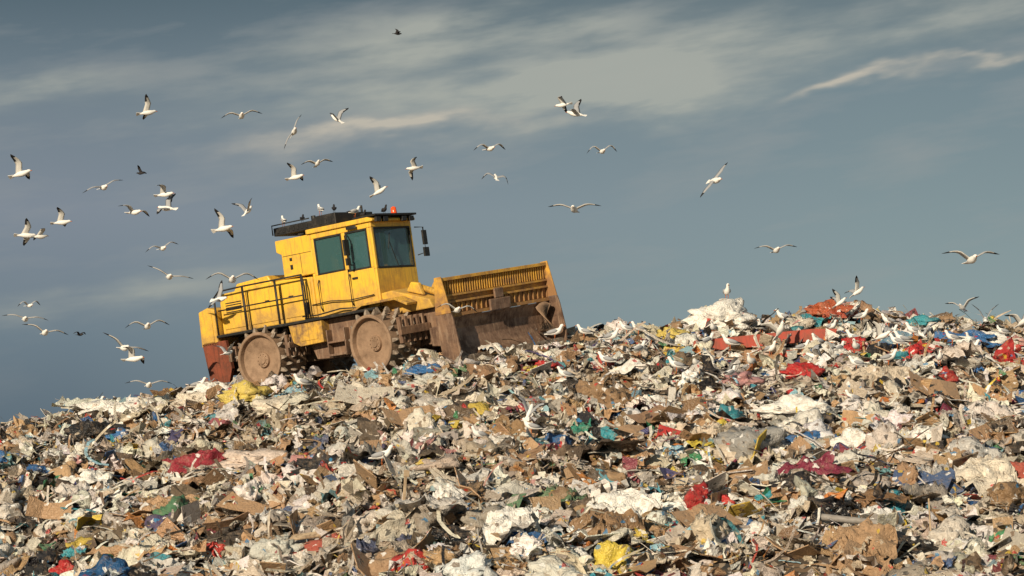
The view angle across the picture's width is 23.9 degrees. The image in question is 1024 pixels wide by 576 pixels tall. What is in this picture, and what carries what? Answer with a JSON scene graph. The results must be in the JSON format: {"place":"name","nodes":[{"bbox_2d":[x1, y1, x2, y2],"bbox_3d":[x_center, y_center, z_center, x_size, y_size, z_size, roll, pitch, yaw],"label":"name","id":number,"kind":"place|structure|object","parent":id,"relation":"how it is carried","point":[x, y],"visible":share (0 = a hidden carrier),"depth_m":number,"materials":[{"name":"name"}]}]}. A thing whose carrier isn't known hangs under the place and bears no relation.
{"place":"outdoors","nodes":[
{"label":"outdoors","id":0,"kind":"place"},
{"bbox_2d":[8,154,31,179],"bbox_3d":[-12.485,-2.958,61.405,0.653,0.321,1.114,-16,-37,9],"label":"gull","id":1,"kind":"object","parent":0,"point":[19,172],"visible":1,"depth_m":61.30,"materials":[{"name":"white"}]},
{"bbox_2d":[14,218,35,245],"bbox_3d":[-12.326,-1.355,61.255,0.593,0.200,1.100,1,-39,-15],"label":"gull","id":2,"kind":"object","parent":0,"point":[25,234],"visible":1,"depth_m":61.18,"materials":[{"name":"white"}]},
{"bbox_2d":[30,228,47,239],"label":"gull","id":3,"kind":"object","parent":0,"point":[39,235],"visible":1,"depth_m":61.17,"materials":[{"name":"white"}]},
{"bbox_2d":[22,324,67,335],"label":"gull","id":4,"kind":"object","parent":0,"point":[45,332],"visible":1,"depth_m":60.98,"materials":[{"name":"white"}]},
{"bbox_2d":[50,207,71,225],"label":"gull","id":5,"kind":"object","parent":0,"point":[61,221],"visible":1,"depth_m":61.21,"materials":[{"name":"white"}]},
{"bbox_2d":[103,332,147,350],"bbox_3d":[-9.791,1.474,61.077,1.316,0.252,0.712,25,-15,-26],"label":"gull","id":6,"kind":"object","parent":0,"point":[120,344],"visible":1,"depth_m":60.94,"materials":[{"name":"white"}]},
{"bbox_2d":[121,347,143,363],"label":"gull","id":7,"kind":"object","parent":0,"point":[132,357],"visible":1,"depth_m":60.95,"materials":[{"name":"white"}]},
{"bbox_2d":[120,205,149,216],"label":"gull","id":8,"kind":"object","parent":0,"point":[133,211],"visible":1,"depth_m":61.21,"materials":[{"name":"white"}]},
{"bbox_2d":[136,94,157,119],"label":"gull","id":9,"kind":"object","parent":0,"point":[146,112],"visible":1,"depth_m":61.40,"materials":[{"name":"white"}]},
{"bbox_2d":[127,319,168,328],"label":"gull","id":10,"kind":"object","parent":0,"point":[148,325],"visible":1,"depth_m":61.00,"materials":[{"name":"white"}]},
{"bbox_2d":[154,184,173,201],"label":"gull","id":11,"kind":"object","parent":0,"point":[163,193],"visible":1,"depth_m":61.25,"materials":[{"name":"white"}]},
{"bbox_2d":[157,193,177,213],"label":"gull","id":12,"kind":"object","parent":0,"point":[167,207],"visible":1,"depth_m":61.28,"materials":[{"name":"white"}]},
{"bbox_2d":[208,281,226,308],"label":"gull","id":13,"kind":"object","parent":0,"point":[218,298],"visible":1,"depth_m":57.12,"materials":[{"name":"white"}]},
{"bbox_2d":[211,208,233,237],"bbox_3d":[-7.325,-1.546,61.311,0.623,0.286,1.090,-12,-48,19],"label":"gull","id":14,"kind":"object","parent":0,"point":[222,227],"visible":1,"depth_m":61.22,"materials":[{"name":"white"}]},
{"bbox_2d":[207,272,258,282],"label":"gull","id":15,"kind":"object","parent":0,"point":[232,278],"visible":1,"depth_m":56.07,"materials":[{"name":"white"}]},
{"bbox_2d":[231,198,251,215],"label":"gull","id":16,"kind":"object","parent":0,"point":[248,209],"visible":1,"depth_m":61.27,"materials":[{"name":"white"}]},
{"bbox_2d":[222,110,261,118],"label":"gull","id":17,"kind":"object","parent":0,"point":[241,115],"visible":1,"depth_m":61.41,"materials":[{"name":"white"}]},
{"bbox_2d":[285,163,303,180],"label":"gull","id":18,"kind":"object","parent":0,"point":[294,176],"visible":1,"depth_m":61.29,"materials":[{"name":"white"}]},
{"bbox_2d":[330,108,348,123],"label":"gull","id":19,"kind":"object","parent":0,"point":[339,115],"visible":1,"depth_m":61.45,"materials":[{"name":"white"}]},
{"bbox_2d":[370,176,387,197],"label":"gull","id":20,"kind":"object","parent":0,"point":[378,189],"visible":1,"depth_m":61.27,"materials":[{"name":"white"}]},
{"bbox_2d":[406,157,422,179],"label":"gull","id":21,"kind":"object","parent":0,"point":[414,166],"visible":1,"depth_m":61.33,"materials":[{"name":"white"}]},
{"bbox_2d":[438,303,476,312],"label":"gull","id":22,"kind":"object","parent":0,"point":[457,309],"visible":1,"depth_m":55.04,"materials":[{"name":"white"}]},
{"bbox_2d":[0,300,1023,575],"bbox_3d":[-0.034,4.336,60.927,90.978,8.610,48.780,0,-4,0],"label":"garbage heap","id":23,"kind":"object","parent":0,"point":[388,532],"visible":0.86,"depth_m":48.32,"materials":[{"name":"plastic"}]},
{"bbox_2d":[25,495,71,519],"bbox_3d":[-9.627,4.569,50.251,0.936,0.535,0.327,1,-4,-8],"label":"cardboard sheet","id":24,"kind":"object","parent":23,"relation":"on","point":[36,508],"visible":1,"depth_m":50.25,"materials":[{"name":"cardboard"}]},
{"bbox_2d":[48,559,73,574],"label":"plastic bag","id":25,"kind":"object","parent":23,"relation":"on","point":[65,565],"visible":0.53,"depth_m":46.08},
{"bbox_2d":[59,547,85,560],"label":"plastic bag","id":26,"kind":"object","parent":23,"relation":"on","point":[69,553],"visible":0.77,"depth_m":47.62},
{"bbox_2d":[54,470,108,484],"bbox_3d":[-9.522,4.265,53.807,1.282,0.432,0.580,1,-4,-17],"label":"plastic film","id":27,"kind":"object","parent":23,"relation":"on","point":[88,476],"visible":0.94,"depth_m":53.81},
{"bbox_2d":[62,419,126,442],"bbox_3d":[-9.940,3.419,57.702,1.518,0.590,1.133,0,-4,0],"label":"plastic bag","id":28,"kind":"object","parent":23,"relation":"on","point":[87,429],"visible":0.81,"depth_m":57.40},
{"bbox_2d":[69,400,142,414],"bbox_3d":[-10.092,3.044,61.192,2.268,0.451,1.053,0,-4,0],"label":"white tarp","id":29,"kind":"object","parent":23,"relation":"on","point":[105,405],"visible":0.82,"depth_m":61.03,"materials":[{"name":"plastic"}]},
{"bbox_2d":[81,543,132,556],"bbox_3d":[-7.534,5.144,46.714,1.566,0.500,0.693,1,-4,-11],"label":"foam mattress","id":30,"kind":"object","parent":23,"relation":"on","point":[114,550],"visible":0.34,"depth_m":46.70,"materials":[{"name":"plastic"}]},
{"bbox_2d":[105,427,128,438],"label":"plastic bag","id":31,"kind":"object","parent":23,"relation":"on","point":[121,431],"visible":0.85,"depth_m":57.38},
{"bbox_2d":[138,557,185,570],"bbox_3d":[-6.380,5.320,44.761,1.340,0.690,0.692,-2,-5,30],"label":"plastic film","id":32,"kind":"object","parent":23,"relation":"on","point":[168,562],"visible":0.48,"depth_m":44.96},
{"bbox_2d":[141,494,200,516],"bbox_3d":[-6.907,4.481,49.786,1.456,0.486,0.812,1,-4,-12],"label":"blanket","id":33,"kind":"object","parent":23,"relation":"on","point":[158,501],"visible":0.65,"depth_m":49.88,"materials":[{"name":"fabric"}]},
{"bbox_2d":[170,391,206,406],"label":"plastic bag","id":34,"kind":"object","parent":23,"relation":"on","point":[183,397],"visible":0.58,"depth_m":60.33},
{"bbox_2d":[161,447,237,477],"bbox_3d":[-6.852,3.873,53.349,1.758,0.724,0.964,1,-4,-19],"label":"plastic bag","id":35,"kind":"object","parent":23,"relation":"on","point":[205,457],"visible":0.77,"depth_m":53.27,"materials":[{"name":"plastic"}]},
{"bbox_2d":[186,381,231,393],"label":"plastic bag","id":36,"kind":"object","parent":23,"relation":"on","point":[202,387],"visible":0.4,"depth_m":60.87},
{"bbox_2d":[216,491,269,514],"bbox_3d":[-5.318,4.270,47.783,0.956,0.495,0.488,-2,-4,24],"label":"cardboard sheet","id":37,"kind":"object","parent":23,"relation":"on","point":[249,506],"visible":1,"depth_m":47.81,"materials":[{"name":"cardboard"}]},
{"bbox_2d":[216,380,275,403],"bbox_3d":[-6.512,2.565,59.209,1.384,0.627,1.062,0,-4,0],"label":"plastic bag","id":38,"kind":"object","parent":23,"relation":"on","point":[248,391],"visible":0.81,"depth_m":58.86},
{"bbox_2d":[210,448,287,470],"bbox_3d":[-5.702,3.731,52.434,1.734,0.522,1.177,0,-4,0],"label":"plastic bag","id":39,"kind":"object","parent":23,"relation":"on","point":[235,459],"visible":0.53,"depth_m":52.30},
{"bbox_2d":[251,395,295,416],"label":"plastic bag","id":40,"kind":"object","parent":23,"relation":"on","point":[262,406],"visible":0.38,"depth_m":55.92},
{"bbox_2d":[291,373,313,390],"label":"gull","id":41,"kind":"object","parent":23,"relation":"on","point":[301,381],"visible":1,"depth_m":58.73,"materials":[{"name":"white"}]},
{"bbox_2d":[267,529,339,540],"bbox_3d":[-3.800,4.554,44.390,1.500,0.041,0.180,-8,22,-5],"label":"timber plank","id":42,"kind":"object","parent":23,"relation":"on","point":[305,536],"visible":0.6,"depth_m":44.36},
{"bbox_2d":[286,456,349,474],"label":"plastic bag","id":43,"kind":"object","parent":23,"relation":"on","point":[302,463],"visible":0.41,"depth_m":49.39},
{"bbox_2d":[331,460,375,479],"bbox_3d":[-2.982,3.568,47.395,1.183,0.394,0.629,0,-4,0],"label":"plastic film","id":44,"kind":"object","parent":23,"relation":"on","point":[346,471],"visible":0.52,"depth_m":47.45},
{"bbox_2d":[334,381,393,403],"bbox_3d":[-3.303,2.364,54.524,1.344,0.567,1.038,0,-4,0],"label":"cardboard sheet","id":45,"kind":"object","parent":23,"relation":"on","point":[344,391],"visible":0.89,"depth_m":54.64,"materials":[{"name":"cardboard"}]},
{"bbox_2d":[366,445,395,464],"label":"gull","id":46,"kind":"object","parent":23,"relation":"on","point":[379,455],"visible":1,"depth_m":46.34,"materials":[{"name":"white"}]},
{"bbox_2d":[199,205,567,382],"bbox_3d":[-3.904,0.153,61.234,9.854,4.599,4.141,-10,-4,35],"label":"landfill compactor","id":47,"kind":"object","parent":23,"relation":"on","point":[345,290],"visible":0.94,"depth_m":60.88,"materials":[{"name":"metal"}]},
{"bbox_2d":[315,228,412,272],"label":"cab windows","id":48,"kind":"structure","parent":47,"relation":"in","point":[329,254],"depth_m":61.07,"materials":[{"name":"teal glass"}]},
{"bbox_2d":[402,470,409,499],"bbox_3d":[-1.978,3.861,44.407,0.089,1.050,0.180,6,-8,-58],"label":"timber post","id":49,"kind":"object","parent":23,"relation":"on","point":[406,473],"visible":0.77,"depth_m":44.41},
{"bbox_2d":[380,405,432,425],"bbox_3d":[-2.209,2.721,51.410,1.046,0.470,0.663,2,-4,-21],"label":"cardboard sheet","id":50,"kind":"object","parent":23,"relation":"on","point":[396,417],"visible":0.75,"depth_m":51.48,"materials":[{"name":"cardboard"}]},
{"bbox_2d":[404,363,441,374],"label":"plastic bag","id":51,"kind":"object","parent":23,"relation":"on","point":[419,369],"visible":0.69,"depth_m":56.27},
{"bbox_2d":[423,524,470,542],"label":"plastic bag","id":52,"kind":"object","parent":23,"relation":"on","point":[457,530],"visible":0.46,"depth_m":41.71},
{"bbox_2d":[433,483,476,500],"bbox_3d":[-1.203,3.884,44.052,0.839,0.655,1.309,-1,-4,20],"label":"plastic film","id":53,"kind":"object","parent":23,"relation":"on","point":[446,491],"visible":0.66,"depth_m":44.35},
{"bbox_2d":[470,426,489,437],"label":"gull","id":54,"kind":"object","parent":23,"relation":"on","point":[478,434],"visible":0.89,"depth_m":48.34,"materials":[{"name":"white"}]},
{"bbox_2d":[446,392,514,402],"bbox_3d":[-0.671,2.523,53.807,1.745,0.411,0.800,0,-4,0],"label":"plastic film","id":55,"kind":"object","parent":23,"relation":"on","point":[471,396],"visible":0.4,"depth_m":53.84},
{"bbox_2d":[482,505,538,546],"bbox_3d":[0.005,4.000,40.706,1.140,0.680,0.831,1,-4,-14],"label":"plastic film","id":56,"kind":"object","parent":23,"relation":"on","point":[499,521],"visible":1,"depth_m":40.60,"materials":[{"name":"plastic"}]},
{"bbox_2d":[520,417,545,433],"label":"gull","id":57,"kind":"object","parent":23,"relation":"on","point":[531,426],"visible":0.94,"depth_m":48.78,"materials":[{"name":"white"}]},
{"bbox_2d":[543,324,564,337],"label":"gull","id":58,"kind":"object","parent":23,"relation":"on","point":[556,331],"visible":0.97,"depth_m":59.62,"materials":[{"name":"white"}]},
{"bbox_2d":[556,366,577,377],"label":"gull","id":59,"kind":"object","parent":23,"relation":"on","point":[565,373],"visible":1,"depth_m":54.45,"materials":[{"name":"white"}]},
{"bbox_2d":[570,418,591,433],"bbox_3d":[1.459,2.954,50.552,0.802,0.488,0.513,3,-5,-41],"label":"tarpaulin","id":60,"kind":"object","parent":23,"relation":"on","point":[580,427],"visible":0.61,"depth_m":50.47,"materials":[{"name":"plastic"}]},
{"bbox_2d":[575,324,593,337],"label":"gull","id":61,"kind":"object","parent":23,"relation":"on","point":[584,331],"visible":0.97,"depth_m":60.01,"materials":[{"name":"white"}]},
{"bbox_2d":[585,426,617,443],"bbox_3d":[1.837,3.011,49.443,0.686,0.387,0.448,0,-4,0],"label":"tarpaulin","id":62,"kind":"object","parent":23,"relation":"on","point":[607,432],"visible":0.6,"depth_m":49.43,"materials":[{"name":"plastic"}]},
{"bbox_2d":[596,351,620,365],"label":"gull","id":63,"kind":"object","parent":23,"relation":"on","point":[605,359],"visible":1,"depth_m":56.16,"materials":[{"name":"white"}]},
{"bbox_2d":[599,328,620,345],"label":"gull","id":64,"kind":"object","parent":23,"relation":"on","point":[610,336],"visible":1,"depth_m":58.49,"materials":[{"name":"white"}]},
{"bbox_2d":[586,488,661,521],"bbox_3d":[1.902,3.919,42.699,1.544,0.780,0.930,0,-4,0],"label":"plastic film","id":65,"kind":"object","parent":23,"relation":"on","point":[621,501],"visible":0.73,"depth_m":42.73,"materials":[{"name":"plastic"}]},
{"bbox_2d":[606,424,648,436],"bbox_3d":[2.390,2.941,49.809,0.879,0.289,0.546,2,-4,-22],"label":"cardboard sheet","id":66,"kind":"object","parent":23,"relation":"on","point":[631,429],"visible":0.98,"depth_m":49.89,"materials":[{"name":"cardboard"}]},
{"bbox_2d":[628,340,645,357],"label":"gull","id":67,"kind":"object","parent":23,"relation":"on","point":[640,347],"visible":1,"depth_m":57.17,"materials":[{"name":"white"}]},
{"bbox_2d":[628,394,678,404],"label":"plastic film","id":68,"kind":"object","parent":23,"relation":"on","point":[656,398],"visible":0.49,"depth_m":52.98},
{"bbox_2d":[655,326,689,338],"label":"plastic bag","id":69,"kind":"object","parent":23,"relation":"on","point":[663,333],"visible":0.62,"depth_m":60.49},
{"bbox_2d":[665,356,688,373],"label":"gull","id":70,"kind":"object","parent":23,"relation":"on","point":[676,364],"visible":1,"depth_m":54.97,"materials":[{"name":"white"}]},
{"bbox_2d":[671,503,742,527],"bbox_3d":[3.377,3.995,42.038,1.119,0.488,0.670,3,-5,-34],"label":"cardboard sheet","id":71,"kind":"object","parent":23,"relation":"on","point":[686,517],"visible":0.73,"depth_m":42.16,"materials":[{"name":"cardboard"}]},
{"bbox_2d":[701,444,735,464],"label":"plastic bag","id":72,"kind":"object","parent":23,"relation":"on","point":[728,455],"visible":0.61,"depth_m":48.12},
{"bbox_2d":[680,297,760,330],"bbox_3d":[5.285,0.689,61.247,1.883,0.936,1.457,2,-5,-31],"label":"plastic bag","id":73,"kind":"object","parent":23,"relation":"on","point":[719,312],"visible":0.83,"depth_m":60.96,"materials":[{"name":"plastic"}]},
{"bbox_2d":[720,334,743,350],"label":"gull","id":74,"kind":"object","parent":23,"relation":"on","point":[729,342],"visible":1,"depth_m":58.60,"materials":[{"name":"white"}]},
{"bbox_2d":[693,329,836,350],"bbox_3d":[6.175,1.339,59.322,3.595,0.400,0.530,-4,-16,-3],"label":"red plastic panel","id":75,"kind":"object","parent":23,"relation":"on","point":[748,341],"visible":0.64,"depth_m":59.09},
{"bbox_2d":[754,489,780,502],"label":"plastic bag","id":76,"kind":"object","parent":23,"relation":"on","point":[768,495],"visible":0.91,"depth_m":43.79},
{"bbox_2d":[762,341,776,355],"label":"gull","id":77,"kind":"object","parent":23,"relation":"on","point":[770,348],"visible":0.91,"depth_m":57.97,"materials":[{"name":"white"}]},
{"bbox_2d":[749,394,839,418],"bbox_3d":[6.020,2.530,51.560,1.967,0.557,1.217,0,-4,0],"label":"plastic bag","id":78,"kind":"object","parent":23,"relation":"on","point":[785,405],"visible":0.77,"depth_m":51.24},
{"bbox_2d":[779,362,825,378],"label":"plastic bag","id":79,"kind":"object","parent":23,"relation":"on","point":[795,369],"visible":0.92,"depth_m":54.17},
{"bbox_2d":[784,313,831,326],"bbox_3d":[7.533,0.881,61.602,1.329,0.525,0.738,0,-4,0],"label":"tarpaulin","id":80,"kind":"object","parent":23,"relation":"on","point":[818,320],"visible":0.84,"depth_m":61.74,"materials":[{"name":"plastic"}]},
{"bbox_2d":[786,430,838,442],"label":"plastic bag","id":81,"kind":"object","parent":23,"relation":"on","point":[814,434],"visible":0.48,"depth_m":49.26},
{"bbox_2d":[805,344,820,358],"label":"gull","id":82,"kind":"object","parent":23,"relation":"on","point":[816,350],"visible":0.88,"depth_m":56.49,"materials":[{"name":"white"}]},
{"bbox_2d":[777,451,856,474],"bbox_3d":[5.722,3.444,45.665,1.503,0.732,0.806,2,-4,-25],"label":"plastic bag","id":83,"kind":"object","parent":23,"relation":"on","point":[823,464],"visible":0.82,"depth_m":45.60,"materials":[{"name":"plastic"}]},
{"bbox_2d":[802,299,859,319],"bbox_3d":[8.223,0.575,62.466,1.194,0.622,1.133,2,-5,-30],"label":"rubble bag","id":84,"kind":"object","parent":23,"relation":"on","point":[819,309],"visible":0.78,"depth_m":62.23,"materials":[{"name":"plastic"}]},
{"bbox_2d":[830,289,846,308],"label":"gull","id":85,"kind":"object","parent":23,"relation":"on","point":[837,299],"visible":1,"depth_m":61.08,"materials":[{"name":"white"}]},
{"bbox_2d":[822,306,857,323],"bbox_3d":[8.400,0.737,62.106,1.122,0.648,0.633,2,-4,-26],"label":"tarpaulin","id":86,"kind":"object","parent":23,"relation":"on","point":[840,312],"visible":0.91,"depth_m":62.06,"materials":[{"name":"plastic"}]},
{"bbox_2d":[829,427,865,448],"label":"plastic bag","id":87,"kind":"object","parent":23,"relation":"on","point":[850,437],"visible":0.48,"depth_m":48.70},
{"bbox_2d":[819,513,876,523],"bbox_3d":[6.000,4.046,42.020,1.300,0.140,0.140,6,-3,6],"label":"plastic pipe","id":88,"kind":"object","parent":23,"relation":"on","point":[843,519],"visible":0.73,"depth_m":42.00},
{"bbox_2d":[846,355,867,368],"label":"gull","id":89,"kind":"object","parent":23,"relation":"on","point":[856,363],"visible":0.94,"depth_m":55.37,"materials":[{"name":"white"}]},
{"bbox_2d":[840,364,909,388],"bbox_3d":[8.121,2.004,54.526,1.799,0.585,0.861,0,-4,0],"label":"plastic film","id":90,"kind":"object","parent":23,"relation":"on","point":[873,373],"visible":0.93,"depth_m":54.50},
{"bbox_2d":[874,349,898,364],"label":"gull","id":91,"kind":"object","parent":23,"relation":"on","point":[888,357],"visible":0.84,"depth_m":55.87,"materials":[{"name":"white"}]},
{"bbox_2d":[888,333,908,349],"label":"gull","id":92,"kind":"object","parent":23,"relation":"on","point":[897,341],"visible":0.98,"depth_m":57.59,"materials":[{"name":"white"}]},
{"bbox_2d":[896,531,918,551],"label":"plastic bag","id":93,"kind":"object","parent":23,"relation":"on","point":[900,534],"visible":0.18,"depth_m":41.73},
{"bbox_2d":[906,314,941,326],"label":"plastic bag","id":94,"kind":"object","parent":23,"relation":"on","point":[923,320],"visible":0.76,"depth_m":62.18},
{"bbox_2d":[908,426,949,439],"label":"plastic bag","id":95,"kind":"object","parent":23,"relation":"on","point":[927,434],"visible":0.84,"depth_m":49.87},
{"bbox_2d":[908,370,960,401],"bbox_3d":[9.177,2.128,52.605,1.126,0.732,0.948,0,-4,0],"label":"cardboard sheet","id":96,"kind":"object","parent":23,"relation":"on","point":[948,388],"visible":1,"depth_m":52.57,"materials":[{"name":"cardboard"}]},
{"bbox_2d":[943,330,964,345],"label":"gull","id":97,"kind":"object","parent":23,"relation":"on","point":[952,337],"visible":0.99,"depth_m":59.22,"materials":[{"name":"white"}]},
{"bbox_2d":[934,329,1002,347],"bbox_3d":[11.225,1.325,60.522,1.972,0.633,1.066,1,-4,-10],"label":"tarpaulin","id":98,"kind":"object","parent":23,"relation":"on","point":[979,335],"visible":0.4,"depth_m":60.64,"materials":[{"name":"plastic"}]},
{"bbox_2d":[955,454,1023,498],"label":"plastic film","id":99,"kind":"object","parent":23,"relation":"on","point":[985,473],"visible":0.91,"depth_m":44.68,"materials":[{"name":"plastic"}]},
{"bbox_2d":[982,331,1010,346],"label":"plastic bag","id":100,"kind":"object","parent":23,"relation":"on","point":[1002,339],"visible":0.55,"depth_m":60.79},
{"bbox_2d":[0,0,1023,422],"label":"sky","id":101,"kind":"structure","parent":0,"point":[876,140],"materials":[{"name":"blue"}]},
{"bbox_2d":[515,394,547,420],"bbox_3d":[0.362,2.344,47.833,0.703,0.434,0.534,15,40,8],"label":"gull","id":102,"kind":"object","parent":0,"point":[530,410],"visible":1,"depth_m":47.84,"materials":[{"name":"white"}]},
{"bbox_2d":[554,96,572,111],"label":"gull","id":103,"kind":"object","parent":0,"point":[563,104],"visible":1,"depth_m":61.44,"materials":[{"name":"white"}]},
{"bbox_2d":[549,203,599,212],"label":"gull","id":104,"kind":"object","parent":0,"point":[573,208],"visible":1,"depth_m":61.23,"materials":[{"name":"white"}]},
{"bbox_2d":[566,99,586,116],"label":"gull","id":105,"kind":"object","parent":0,"point":[575,112],"visible":1,"depth_m":61.46,"materials":[{"name":"white"}]},
{"bbox_2d":[700,162,727,196],"bbox_3d":[5.146,-2.728,61.361,0.164,1.289,0.682,47,-24,-19],"label":"gull","id":106,"kind":"object","parent":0,"point":[715,179],"visible":1,"depth_m":61.27,"materials":[{"name":"white"}]},
{"bbox_2d":[755,316,788,340],"bbox_3d":[6.369,0.937,58.150,1.107,0.405,0.682,-16,-37,-33],"label":"gull","id":107,"kind":"object","parent":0,"point":[779,330],"visible":1,"depth_m":58.03,"materials":[{"name":"white"}]},
{"bbox_2d":[754,244,795,252],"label":"gull","id":108,"kind":"object","parent":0,"point":[776,250],"visible":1,"depth_m":61.15,"materials":[{"name":"white"}]},
{"bbox_2d":[845,275,863,297],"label":"gull","id":109,"kind":"object","parent":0,"point":[857,290],"visible":1,"depth_m":61.07,"materials":[{"name":"white"}]},
{"bbox_2d":[869,319,890,340],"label":"gull","id":110,"kind":"object","parent":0,"point":[880,333],"visible":1,"depth_m":58.02,"materials":[{"name":"white"}]},
{"bbox_2d":[913,317,937,337],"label":"gull","id":111,"kind":"object","parent":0,"point":[921,333],"visible":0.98,"depth_m":59.01,"materials":[{"name":"white"}]},
{"bbox_2d":[945,297,977,311],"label":"gull","id":112,"kind":"object","parent":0,"point":[961,307],"visible":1,"depth_m":60.08,"materials":[{"name":"white"}]},
{"bbox_2d":[942,250,999,263],"bbox_3d":[10.485,-0.700,55.232,0.700,0.294,1.223,-5,-6,51],"label":"gull","id":113,"kind":"object","parent":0,"point":[971,259],"visible":1,"depth_m":55.13,"materials":[{"name":"white"}]},
{"bbox_2d":[1004,314,1023,327],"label":"gull","id":114,"kind":"object","parent":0,"point":[1019,321],"visible":1,"depth_m":61.05,"materials":[{"name":"white"}]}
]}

